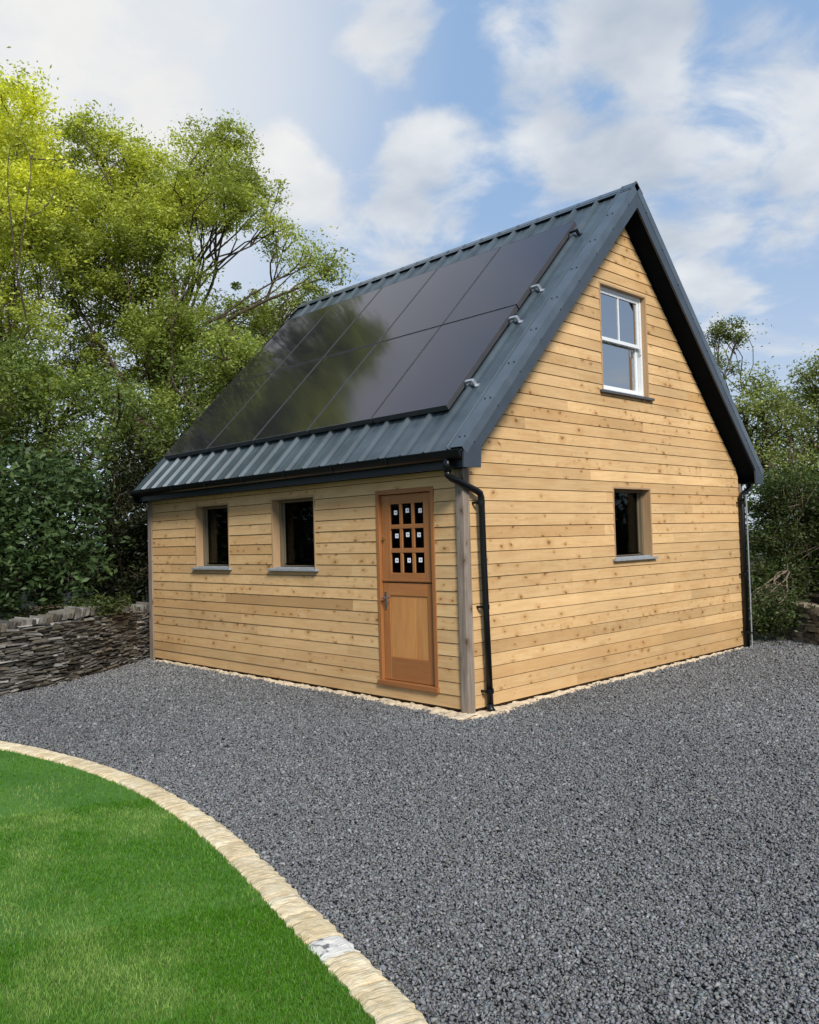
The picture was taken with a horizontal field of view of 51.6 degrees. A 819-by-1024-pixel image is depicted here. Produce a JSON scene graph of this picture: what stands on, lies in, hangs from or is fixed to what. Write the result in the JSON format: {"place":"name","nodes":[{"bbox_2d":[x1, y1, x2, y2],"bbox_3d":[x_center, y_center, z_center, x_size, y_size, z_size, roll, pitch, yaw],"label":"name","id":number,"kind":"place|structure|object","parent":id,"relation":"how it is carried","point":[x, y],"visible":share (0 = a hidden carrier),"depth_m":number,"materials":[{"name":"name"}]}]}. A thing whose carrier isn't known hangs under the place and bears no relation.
{"place":"outdoors","nodes":[
{"label":"outdoors","id":0,"kind":"place"},
{"bbox_2d":[0,748,381,1023],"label":"lawn","id":1,"kind":"structure","parent":0,"point":[20,801],"depth_m":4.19,"materials":[{"name":"green plant"}]},
{"bbox_2d":[0,554,818,619],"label":"earth bank","id":2,"kind":"structure","parent":0,"point":[812,598],"depth_m":16.31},
{"bbox_2d":[0,46,95,611],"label":"broadleaf tree","id":3,"kind":"object","parent":2,"relation":"on","point":[27,202],"visible":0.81,"depth_m":14.48,"materials":[{"name":"green plant"}]},
{"bbox_2d":[0,426,135,620],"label":"laurel shrub","id":4,"kind":"object","parent":2,"relation":"on","point":[38,522],"visible":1,"depth_m":11.91,"materials":[{"name":"green plant"}]},
{"bbox_2d":[9,590,143,621],"bbox_3d":[-4.705,1.374,11.873,1.883,0.489,0.716,-1,-2,-6],"label":"ivy clump","id":5,"kind":"object","parent":2,"relation":"on","point":[102,602],"visible":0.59,"depth_m":11.87,"materials":[{"name":"green plant"}]},
{"bbox_2d":[0,327,155,609],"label":"broadleaf tree","id":6,"kind":"object","parent":2,"relation":"on","point":[46,430],"visible":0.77,"depth_m":13.70,"materials":[{"name":"green plant"}]},
{"bbox_2d":[70,419,188,604],"bbox_3d":[-4.659,0.098,14.220,2.163,3.443,2.650,0,-3,-44],"label":"bramble thicket","id":7,"kind":"object","parent":2,"relation":"on","point":[127,479],"visible":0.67,"depth_m":13.88,"materials":[{"name":"green plant"}]},
{"bbox_2d":[74,338,272,474],"bbox_3d":[-3.617,-0.580,14.364,4.345,4.512,2.124,-2,-2,6],"label":"broadleaf tree","id":8,"kind":"object","parent":2,"relation":"on","point":[172,435],"visible":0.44,"depth_m":14.37,"materials":[{"name":"green plant"}]},
{"bbox_2d":[12,99,360,458],"bbox_3d":[-4.658,-3.164,16.802,5.485,9.939,6.534,0,-3,-44],"label":"broadleaf tree","id":9,"kind":"object","parent":2,"relation":"on","point":[158,214],"visible":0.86,"depth_m":16.42,"materials":[{"name":"green plant"}]},
{"bbox_2d":[63,450,818,603],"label":"clipped hedge","id":10,"kind":"object","parent":2,"relation":"on","point":[137,598],"visible":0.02,"depth_m":14.98,"materials":[{"name":"green plant"}]},
{"bbox_2d":[700,312,773,423],"bbox_3d":[6.572,-1.296,17.527,1.874,5.570,1.393,-1,-2,-20],"label":"broadleaf tree","id":11,"kind":"object","parent":2,"relation":"on","point":[716,332],"visible":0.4,"depth_m":17.52,"materials":[{"name":"green plant"}]},
{"bbox_2d":[727,356,818,563],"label":"broadleaf tree","id":12,"kind":"object","parent":2,"relation":"on","point":[752,407],"visible":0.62,"depth_m":16.40,"materials":[{"name":"green plant"}]},
{"bbox_2d":[744,452,818,644],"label":"bramble thicket","id":13,"kind":"object","parent":2,"relation":"on","point":[770,577],"visible":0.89,"depth_m":13.94,"materials":[{"name":"green plant"}]},
{"bbox_2d":[768,343,818,516],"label":"broadleaf tree","id":14,"kind":"object","parent":2,"relation":"on","point":[809,391],"visible":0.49,"depth_m":16.90,"materials":[{"name":"green plant"}]},
{"bbox_2d":[0,0,818,548],"label":"sky","id":15,"kind":"structure","parent":0,"point":[416,130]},
{"bbox_2d":[0,634,818,1023],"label":"gravel drive","id":16,"kind":"structure","parent":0,"point":[540,877],"depth_m":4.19,"materials":[{"name":"grey gravel"}]},
{"bbox_2d":[0,602,149,695],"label":"dry stone wall","id":17,"kind":"structure","parent":16,"relation":"on","point":[60,646],"depth_m":11.11,"materials":[{"name":"grey stone"}]},
{"bbox_2d":[0,741,427,1023],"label":"stone kerb","id":18,"kind":"structure","parent":16,"relation":"on","point":[384,1000],"depth_m":4.06,"materials":[{"name":"beige stone"}]},
{"bbox_2d":[129,181,763,721],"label":"timber house","id":19,"kind":"structure","parent":16,"relation":"on","point":[509,469],"depth_m":10.31,"materials":[{"name":"brown wood"}]},
{"bbox_2d":[191,503,231,569],"bbox_3d":[-2.691,0.346,11.819,0.250,0.911,0.995,0,-3,-44],"label":"window","id":20,"kind":"structure","parent":19,"relation":"in","point":[201,511],"depth_m":12.10,"materials":[{"name":"beige wood"}]},
{"bbox_2d":[267,495,318,571],"bbox_3d":[-1.380,0.270,10.463,0.250,0.914,1.004,0,-3,-44],"label":"window","id":21,"kind":"structure","parent":19,"relation":"in","point":[278,505],"depth_m":10.74,"materials":[{"name":"beige wood"}]},
{"bbox_2d":[375,486,439,692],"bbox_3d":[-0.009,0.804,8.988,0.145,2.107,0.914,0,-3,-44],"label":"door","id":22,"kind":"structure","parent":19,"relation":"in","point":[407,612],"depth_m":9.00,"materials":[{"name":"red wood"}]},
{"bbox_2d":[598,281,654,400],"bbox_3d":[2.644,-2.114,10.655,1.204,1.361,0.245,0,-3,-44],"label":"window","id":23,"kind":"structure","parent":19,"relation":"in","point":[623,320],"depth_m":10.75,"materials":[{"name":"white paint"}]},
{"bbox_2d":[612,487,657,560],"bbox_3d":[2.739,0.148,10.612,0.988,0.906,0.250,0,-3,-44],"label":"window","id":24,"kind":"structure","parent":19,"relation":"in","point":[642,495],"depth_m":10.88,"materials":[{"name":"beige wood"}]},
{"bbox_2d":[748,596,818,644],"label":"dry stone wall","id":25,"kind":"structure","parent":16,"relation":"on","point":[811,635],"depth_m":12.97,"materials":[{"name":"grey stone"}]}
]}

